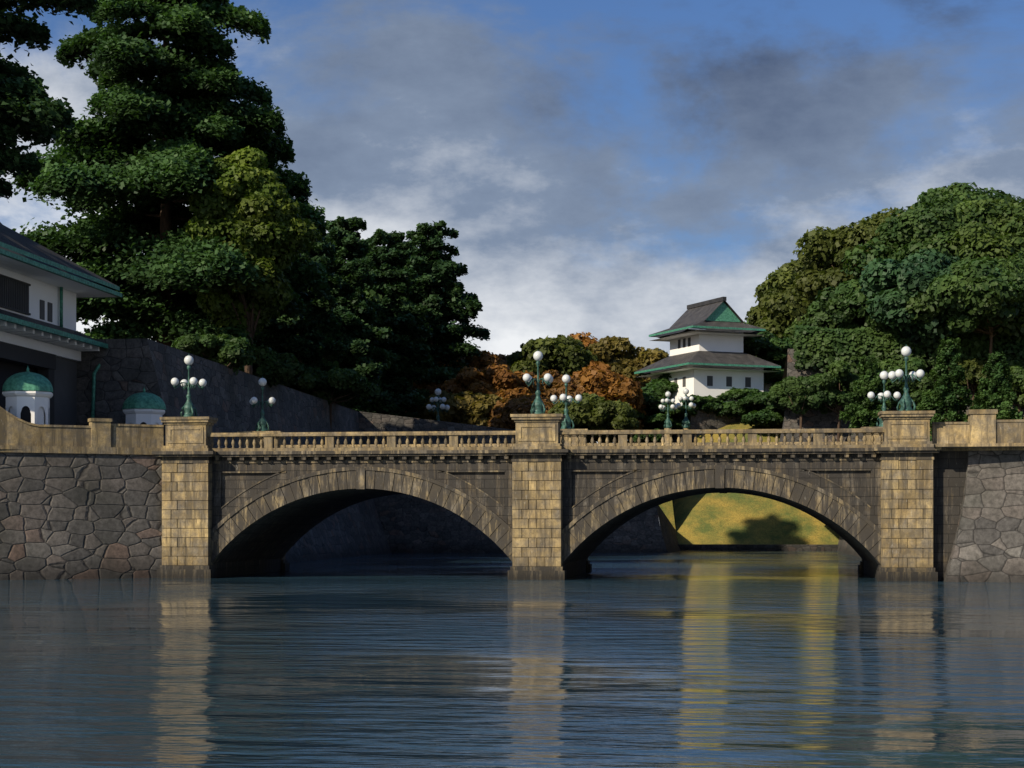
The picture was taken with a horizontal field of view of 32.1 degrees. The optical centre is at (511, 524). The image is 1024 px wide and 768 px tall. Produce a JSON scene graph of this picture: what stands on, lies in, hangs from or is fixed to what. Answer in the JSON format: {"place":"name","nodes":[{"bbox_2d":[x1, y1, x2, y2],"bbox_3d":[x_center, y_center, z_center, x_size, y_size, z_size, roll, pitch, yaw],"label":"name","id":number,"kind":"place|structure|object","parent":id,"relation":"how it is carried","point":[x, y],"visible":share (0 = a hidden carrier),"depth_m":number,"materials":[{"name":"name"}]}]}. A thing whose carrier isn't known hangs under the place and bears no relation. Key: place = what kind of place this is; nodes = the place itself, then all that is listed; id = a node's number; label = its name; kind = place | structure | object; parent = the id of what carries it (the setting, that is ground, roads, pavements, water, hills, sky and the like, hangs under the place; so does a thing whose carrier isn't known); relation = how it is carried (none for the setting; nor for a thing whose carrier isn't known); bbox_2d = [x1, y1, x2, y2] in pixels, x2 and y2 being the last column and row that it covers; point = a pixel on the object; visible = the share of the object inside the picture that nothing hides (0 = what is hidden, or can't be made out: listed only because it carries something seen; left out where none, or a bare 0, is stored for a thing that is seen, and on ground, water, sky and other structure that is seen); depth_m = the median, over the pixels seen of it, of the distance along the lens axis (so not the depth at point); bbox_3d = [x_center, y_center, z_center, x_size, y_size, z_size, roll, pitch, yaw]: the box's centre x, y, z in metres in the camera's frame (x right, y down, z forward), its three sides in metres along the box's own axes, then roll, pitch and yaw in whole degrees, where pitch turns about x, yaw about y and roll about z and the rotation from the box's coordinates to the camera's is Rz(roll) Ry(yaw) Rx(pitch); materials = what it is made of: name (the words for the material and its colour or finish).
{"place":"outdoors","nodes":[
{"label":"outdoors","id":0,"kind":"place"},
{"bbox_2d":[161,343,787,410],"bbox_3d":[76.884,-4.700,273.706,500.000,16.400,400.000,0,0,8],"label":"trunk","id":1,"kind":"object","parent":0,"point":[785,372],"visible":0.06,"depth_m":145.79,"materials":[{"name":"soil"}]},
{"bbox_2d":[8,0,329,350],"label":"cedar","id":2,"kind":"object","parent":1,"relation":"on","point":[93,165],"depth_m":121.27,"materials":[{"name":"green plant"}]},
{"bbox_2d":[171,334,256,375],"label":"wall top shrub","id":3,"kind":"object","parent":1,"relation":"on","point":[225,349],"depth_m":113.76,"materials":[{"name":"green plant"}]},
{"bbox_2d":[185,146,321,374],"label":"green tree","id":4,"kind":"object","parent":1,"relation":"on","point":[260,219],"depth_m":119.10,"materials":[{"name":"green plant"}]},
{"bbox_2d":[239,344,305,387],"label":"wall top shrub","id":5,"kind":"object","parent":1,"relation":"on","point":[271,370],"depth_m":124.54,"materials":[{"name":"green plant"}]},
{"bbox_2d":[253,202,346,396],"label":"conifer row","id":6,"kind":"object","parent":1,"relation":"on","point":[313,347],"depth_m":145.64,"materials":[{"name":"green plant"}]},
{"bbox_2d":[280,367,382,431],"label":"tree","id":7,"kind":"object","parent":1,"relation":"on","point":[344,381],"depth_m":144.97,"materials":[{"name":"green plant"}]},
{"bbox_2d":[322,216,393,411],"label":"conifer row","id":8,"kind":"object","parent":1,"relation":"on","point":[356,314],"depth_m":161.84,"materials":[{"name":"green plant"}]},
{"bbox_2d":[356,238,388,412],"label":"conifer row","id":9,"kind":"object","parent":1,"relation":"on","point":[363,240],"visible":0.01,"depth_m":189.86,"materials":[{"name":"green plant"}]},
{"bbox_2d":[362,288,392,411],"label":"tree","id":10,"kind":"object","parent":1,"relation":"on","point":[375,296],"visible":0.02,"depth_m":179.36,"materials":[{"name":"green plant"}]},
{"bbox_2d":[357,228,433,417],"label":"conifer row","id":11,"kind":"object","parent":1,"relation":"on","point":[399,396],"depth_m":180.46,"materials":[{"name":"green plant"}]},
{"bbox_2d":[426,388,449,420],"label":"lamp","id":12,"kind":"object","parent":1,"relation":"on","point":[437,400],"visible":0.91,"depth_m":169.84,"materials":[{"name":"white metal"}]},
{"bbox_2d":[404,220,490,383],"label":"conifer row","id":13,"kind":"object","parent":1,"relation":"attached to","point":[451,302],"depth_m":206.34,"materials":[{"name":"green plant"}]},
{"bbox_2d":[407,390,504,425],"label":"autumn tree","id":14,"kind":"object","parent":1,"relation":"attached to","point":[468,407],"depth_m":181.52,"materials":[{"name":"plant"}]},
{"bbox_2d":[434,350,510,369],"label":"autumn tree","id":15,"kind":"object","parent":1,"relation":"on","point":[484,359],"visible":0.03,"depth_m":209.30,"materials":[{"name":"plant"}]},
{"bbox_2d":[441,364,546,398],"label":"autumn tree","id":16,"kind":"object","parent":1,"relation":"on","point":[503,381],"visible":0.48,"depth_m":186.81,"materials":[{"name":"brown plant"}]},
{"bbox_2d":[498,354,510,363],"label":"autumn tree","id":17,"kind":"object","parent":1,"relation":"on","point":[502,358],"visible":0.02,"depth_m":222.32,"materials":[{"name":"brown plant"}]},
{"bbox_2d":[0,338,1023,581],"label":"stone wall","id":18,"kind":"structure","parent":1,"relation":"on","point":[77,516],"depth_m":82.98,"materials":[{"name":"grey stone"}]},
{"bbox_2d":[0,407,1023,454],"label":"parapet stone","id":19,"kind":"object","parent":18,"relation":"on","point":[982,427],"visible":0.98,"depth_m":81.23,"materials":[{"name":"beige stone"}]},
{"bbox_2d":[487,393,575,429],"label":"autumn tree","id":20,"kind":"object","parent":1,"relation":"on","point":[502,418],"depth_m":179.67,"materials":[{"name":"plant"}]},
{"bbox_2d":[506,334,598,375],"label":"autumn tree","id":21,"kind":"object","parent":1,"relation":"attached to","point":[564,355],"depth_m":210.67,"materials":[{"name":"green plant"}]},
{"bbox_2d":[528,369,587,398],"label":"autumn tree","id":22,"kind":"object","parent":1,"relation":"on","point":[557,387],"visible":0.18,"depth_m":191.63,"materials":[{"name":"orange plant"}]},
{"bbox_2d":[568,332,597,442],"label":"autumn tree","id":23,"kind":"object","parent":1,"relation":"on","point":[585,339],"visible":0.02,"depth_m":229.87,"materials":[{"name":"plant"}]},
{"bbox_2d":[548,393,639,442],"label":"autumn tree","id":24,"kind":"object","parent":1,"relation":"attached to","point":[592,411],"depth_m":175.72,"materials":[{"name":"green plant"}]},
{"bbox_2d":[570,360,651,436],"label":"autumn tree","id":25,"kind":"object","parent":1,"relation":"attached to","point":[600,379],"depth_m":191.40,"materials":[{"name":"orange plant"}]},
{"bbox_2d":[585,336,668,442],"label":"autumn tree","id":26,"kind":"object","parent":1,"relation":"attached to","point":[629,360],"depth_m":215.88,"materials":[{"name":"green plant"}]},
{"bbox_2d":[628,391,674,442],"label":"tree","id":27,"kind":"object","parent":1,"relation":"on","point":[653,402],"depth_m":193.70,"materials":[{"name":"green plant"}]},
{"bbox_2d":[659,391,676,427],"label":"lamp","id":28,"kind":"object","parent":1,"relation":"on","point":[668,422],"visible":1,"depth_m":189.76,"materials":[{"name":"teal metal"}]},
{"bbox_2d":[358,347,1023,552],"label":"stone wall","id":29,"kind":"structure","parent":1,"relation":"on","point":[411,524],"depth_m":159.40,"materials":[{"name":"grey stone"}]},
{"bbox_2d":[761,375,835,441],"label":"wall shrub","id":30,"kind":"object","parent":29,"relation":"attached to","point":[798,389],"depth_m":126.11,"materials":[{"name":"green plant"}]},
{"bbox_2d":[809,360,859,441],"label":"wall shrub","id":31,"kind":"object","parent":29,"relation":"attached to","point":[837,372],"depth_m":125.46,"materials":[{"name":"green plant"}]},
{"bbox_2d":[792,325,1023,372],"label":"hedge wall top","id":32,"kind":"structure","parent":29,"relation":"on","point":[826,347],"depth_m":128.26,"materials":[{"name":"green plant"}]},
{"bbox_2d":[875,357,934,410],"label":"wall shrub","id":33,"kind":"object","parent":32,"relation":"attached to","point":[916,390],"depth_m":125.43,"materials":[{"name":"green plant"}]},
{"bbox_2d":[941,356,994,405],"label":"wall shrub","id":34,"kind":"object","parent":32,"relation":"attached to","point":[973,370],"depth_m":126.63,"materials":[{"name":"green plant"}]},
{"bbox_2d":[977,358,1023,410],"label":"wall shrub","id":35,"kind":"object","parent":32,"relation":"attached to","point":[1017,371],"depth_m":125.37,"materials":[{"name":"green plant"}]},
{"bbox_2d":[672,409,741,442],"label":"keep base wall","id":36,"kind":"structure","parent":1,"relation":"on","point":[702,419],"depth_m":193.96,"materials":[{"name":"grey stone"}]},
{"bbox_2d":[678,544,838,550],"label":"bank footing","id":37,"kind":"object","parent":1,"relation":"on","point":[743,547],"depth_m":173.28,"materials":[{"name":"stone"}]},
{"bbox_2d":[657,421,967,529],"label":"stone wall","id":38,"kind":"structure","parent":1,"relation":"on","point":[667,508],"depth_m":177.87,"materials":[{"name":"grey stone"}]},
{"bbox_2d":[782,207,913,320],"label":"tree","id":39,"kind":"object","parent":1,"relation":"attached to","point":[818,273],"depth_m":141.75,"materials":[{"name":"green plant"}]},
{"bbox_2d":[802,279,920,339],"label":"tree","id":40,"kind":"object","parent":1,"relation":"on","point":[843,305],"depth_m":129.25,"materials":[{"name":"green plant"}]},
{"bbox_2d":[839,354,892,434],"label":"conifer","id":41,"kind":"object","parent":1,"relation":"on","point":[857,414],"depth_m":121.42,"materials":[{"name":"green plant"}]},
{"bbox_2d":[840,182,1023,279],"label":"tree","id":42,"kind":"object","parent":1,"relation":"attached to","point":[932,211],"depth_m":135.36,"materials":[{"name":"green plant"}]},
{"bbox_2d":[859,248,1023,383],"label":"tree","id":43,"kind":"object","parent":1,"relation":"on","point":[881,280],"depth_m":124.97,"materials":[{"name":"green plant"}]},
{"bbox_2d":[916,337,972,434],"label":"conifer","id":44,"kind":"object","parent":1,"relation":"attached to","point":[939,398],"depth_m":118.49,"materials":[{"name":"green plant"}]},
{"bbox_2d":[892,196,1023,259],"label":"tree","id":45,"kind":"object","parent":1,"relation":"on","point":[1004,229],"visible":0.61,"depth_m":131.31,"materials":[{"name":"green plant"}]},
{"bbox_2d":[895,256,1023,378],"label":"tree","id":46,"kind":"object","parent":1,"relation":"on","point":[989,296],"depth_m":122.17,"materials":[{"name":"green plant"}]},
{"bbox_2d":[964,351,1023,421],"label":"conifer","id":47,"kind":"object","parent":1,"relation":"on","point":[990,396],"depth_m":116.46,"materials":[{"name":"green plant"}]},
{"bbox_2d":[993,251,1023,341],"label":"tree","id":48,"kind":"object","parent":1,"relation":"on","point":[1018,258],"visible":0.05,"depth_m":125.58,"materials":[{"name":"green plant"}]},
{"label":"pine trunk","id":49,"kind":"object","parent":1,"relation":"on","visible":0},
{"bbox_2d":[0,0,98,198],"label":"pine","id":50,"kind":"object","parent":49,"relation":"attached to","point":[29,107],"visible":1,"depth_m":86.11,"materials":[{"name":"green plant"}]},
{"bbox_2d":[0,551,1023,767],"bbox_3d":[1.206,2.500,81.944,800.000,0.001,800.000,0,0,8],"label":"moat water","id":51,"kind":"structure","parent":0,"point":[756,659],"depth_m":31.23,"materials":[{"name":"blue liquid"}]},
{"bbox_2d":[0,0,1023,355],"label":"sky","id":52,"kind":"structure","parent":0,"point":[601,168],"materials":[{"name":"blue"}]},
{"bbox_2d":[523,350,552,413],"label":"lamp","id":53,"kind":"object","parent":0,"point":[538,406],"visible":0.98,"depth_m":81.69,"materials":[{"name":"teal metal"}]},
{"bbox_2d":[152,447,941,580],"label":"bridge arch rings","id":54,"kind":"object","parent":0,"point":[354,478],"visible":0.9,"depth_m":81.52,"materials":[{"name":"beige stone"}]},
{"bbox_2d":[867,370,900,426],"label":"lamp","id":55,"kind":"object","parent":54,"relation":"on","point":[884,396],"visible":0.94,"depth_m":92.42,"materials":[{"name":"white glass"}]},
{"bbox_2d":[888,345,924,410],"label":"lamp","id":56,"kind":"object","parent":54,"relation":"on","point":[906,402],"visible":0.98,"depth_m":79.57,"materials":[{"name":"teal metal"}]},
{"bbox_2d":[159,411,934,567],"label":"bridge","id":57,"kind":"structure","parent":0,"point":[897,429],"depth_m":81.37,"materials":[{"name":"beige stone"}]},
{"bbox_2d":[171,355,206,416],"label":"lamp","id":58,"kind":"object","parent":57,"relation":"on","point":[188,408],"visible":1,"depth_m":83.90,"materials":[{"name":"green metal"}]},
{"bbox_2d":[250,376,275,430],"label":"lamp","id":59,"kind":"object","parent":57,"relation":"on","point":[262,424],"visible":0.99,"depth_m":96.67,"materials":[{"name":"green metal"}]},
{"bbox_2d":[676,388,695,427],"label":"lamp","id":60,"kind":"object","parent":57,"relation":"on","point":[686,421],"visible":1,"depth_m":191.73,"materials":[{"name":"white glass"}]},
{"bbox_2d":[550,374,581,428],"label":"lamp","id":61,"kind":"object","parent":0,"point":[565,399],"visible":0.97,"depth_m":94.55,"materials":[{"name":"teal metal"}]},
{"bbox_2d":[164,451,968,580],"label":"bridge spandrels","id":62,"kind":"object","parent":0,"point":[264,544],"visible":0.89,"depth_m":82.36,"materials":[{"name":"stone"}]},
{"bbox_2d":[664,428,671,442],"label":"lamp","id":63,"kind":"object","parent":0,"point":[666,437],"visible":0.15,"depth_m":189.68,"materials":[{"name":"beige stone"}]},
{"bbox_2d":[672,422,839,544],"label":"bank grass","id":64,"kind":"structure","parent":0,"point":[723,518],"depth_m":178.10,"materials":[{"name":"plant"}]},
{"bbox_2d":[641,384,670,427],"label":"pine","id":65,"kind":"object","parent":64,"relation":"on","point":[656,390],"visible":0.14,"depth_m":198.00,"materials":[{"name":"green plant"}]},
{"bbox_2d":[646,373,678,392],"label":"pine","id":66,"kind":"object","parent":64,"relation":"on","point":[666,383],"visible":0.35,"depth_m":200.04,"materials":[{"name":"green plant"}]},
{"bbox_2d":[657,394,723,429],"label":"pine","id":67,"kind":"object","parent":64,"relation":"on","point":[709,403],"depth_m":193.32,"materials":[{"name":"green plant"}]},
{"bbox_2d":[634,297,783,404],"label":"castle turret","id":68,"kind":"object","parent":64,"relation":"on","point":[707,356],"visible":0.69,"depth_m":197.89,"materials":[{"name":"paint"}]},
{"bbox_2d":[714,387,760,418],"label":"pine","id":69,"kind":"object","parent":64,"relation":"on","point":[733,407],"visible":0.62,"depth_m":194.61,"materials":[{"name":"green plant"}]},
{"bbox_2d":[737,391,784,426],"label":"pine","id":70,"kind":"object","parent":64,"relation":"on","point":[765,415],"depth_m":191.02,"materials":[{"name":"green plant"}]},
{"bbox_2d":[743,330,793,383],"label":"pine","id":71,"kind":"object","parent":64,"relation":"on","point":[768,346],"depth_m":201.02,"materials":[{"name":"green plant"}]},
{"bbox_2d":[768,381,780,391],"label":"tree","id":72,"kind":"object","parent":64,"relation":"on","point":[774,384],"depth_m":198.36,"materials":[{"name":"green plant"}]},
{"bbox_2d":[744,259,808,339],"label":"tree","id":73,"kind":"object","parent":64,"relation":"on","point":[769,313],"visible":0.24,"depth_m":227.21,"materials":[{"name":"green plant"}]},
{"bbox_2d":[782,313,807,339],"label":"tree","id":74,"kind":"object","parent":64,"relation":"on","point":[788,332],"depth_m":214.16,"materials":[{"name":"green plant"}]},
{"bbox_2d":[942,446,1023,447],"bbox_3d":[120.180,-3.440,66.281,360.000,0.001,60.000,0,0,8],"label":"ledge","id":75,"kind":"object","parent":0,"point":[984,446],"depth_m":78.00,"materials":[{"name":"beige stone"}]},
{"bbox_2d":[2,366,52,424],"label":"guard box","id":76,"kind":"object","parent":75,"relation":"on","point":[28,394],"visible":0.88,"depth_m":82.12,"materials":[{"name":"paint"}]},
{"bbox_2d":[0,248,121,424],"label":"gate house","id":77,"kind":"structure","parent":75,"relation":"on","point":[40,334],"depth_m":92.66,"materials":[{"name":"white paint"}]},
{"bbox_2d":[0,222,119,297],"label":"gate roof","id":78,"kind":"structure","parent":77,"relation":"attached to","point":[13,241],"depth_m":92.68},
{"bbox_2d":[122,388,165,424],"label":"guard box","id":79,"kind":"object","parent":75,"relation":"on","point":[143,407],"visible":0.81,"depth_m":94.82,"materials":[{"name":"paint"}]}
]}

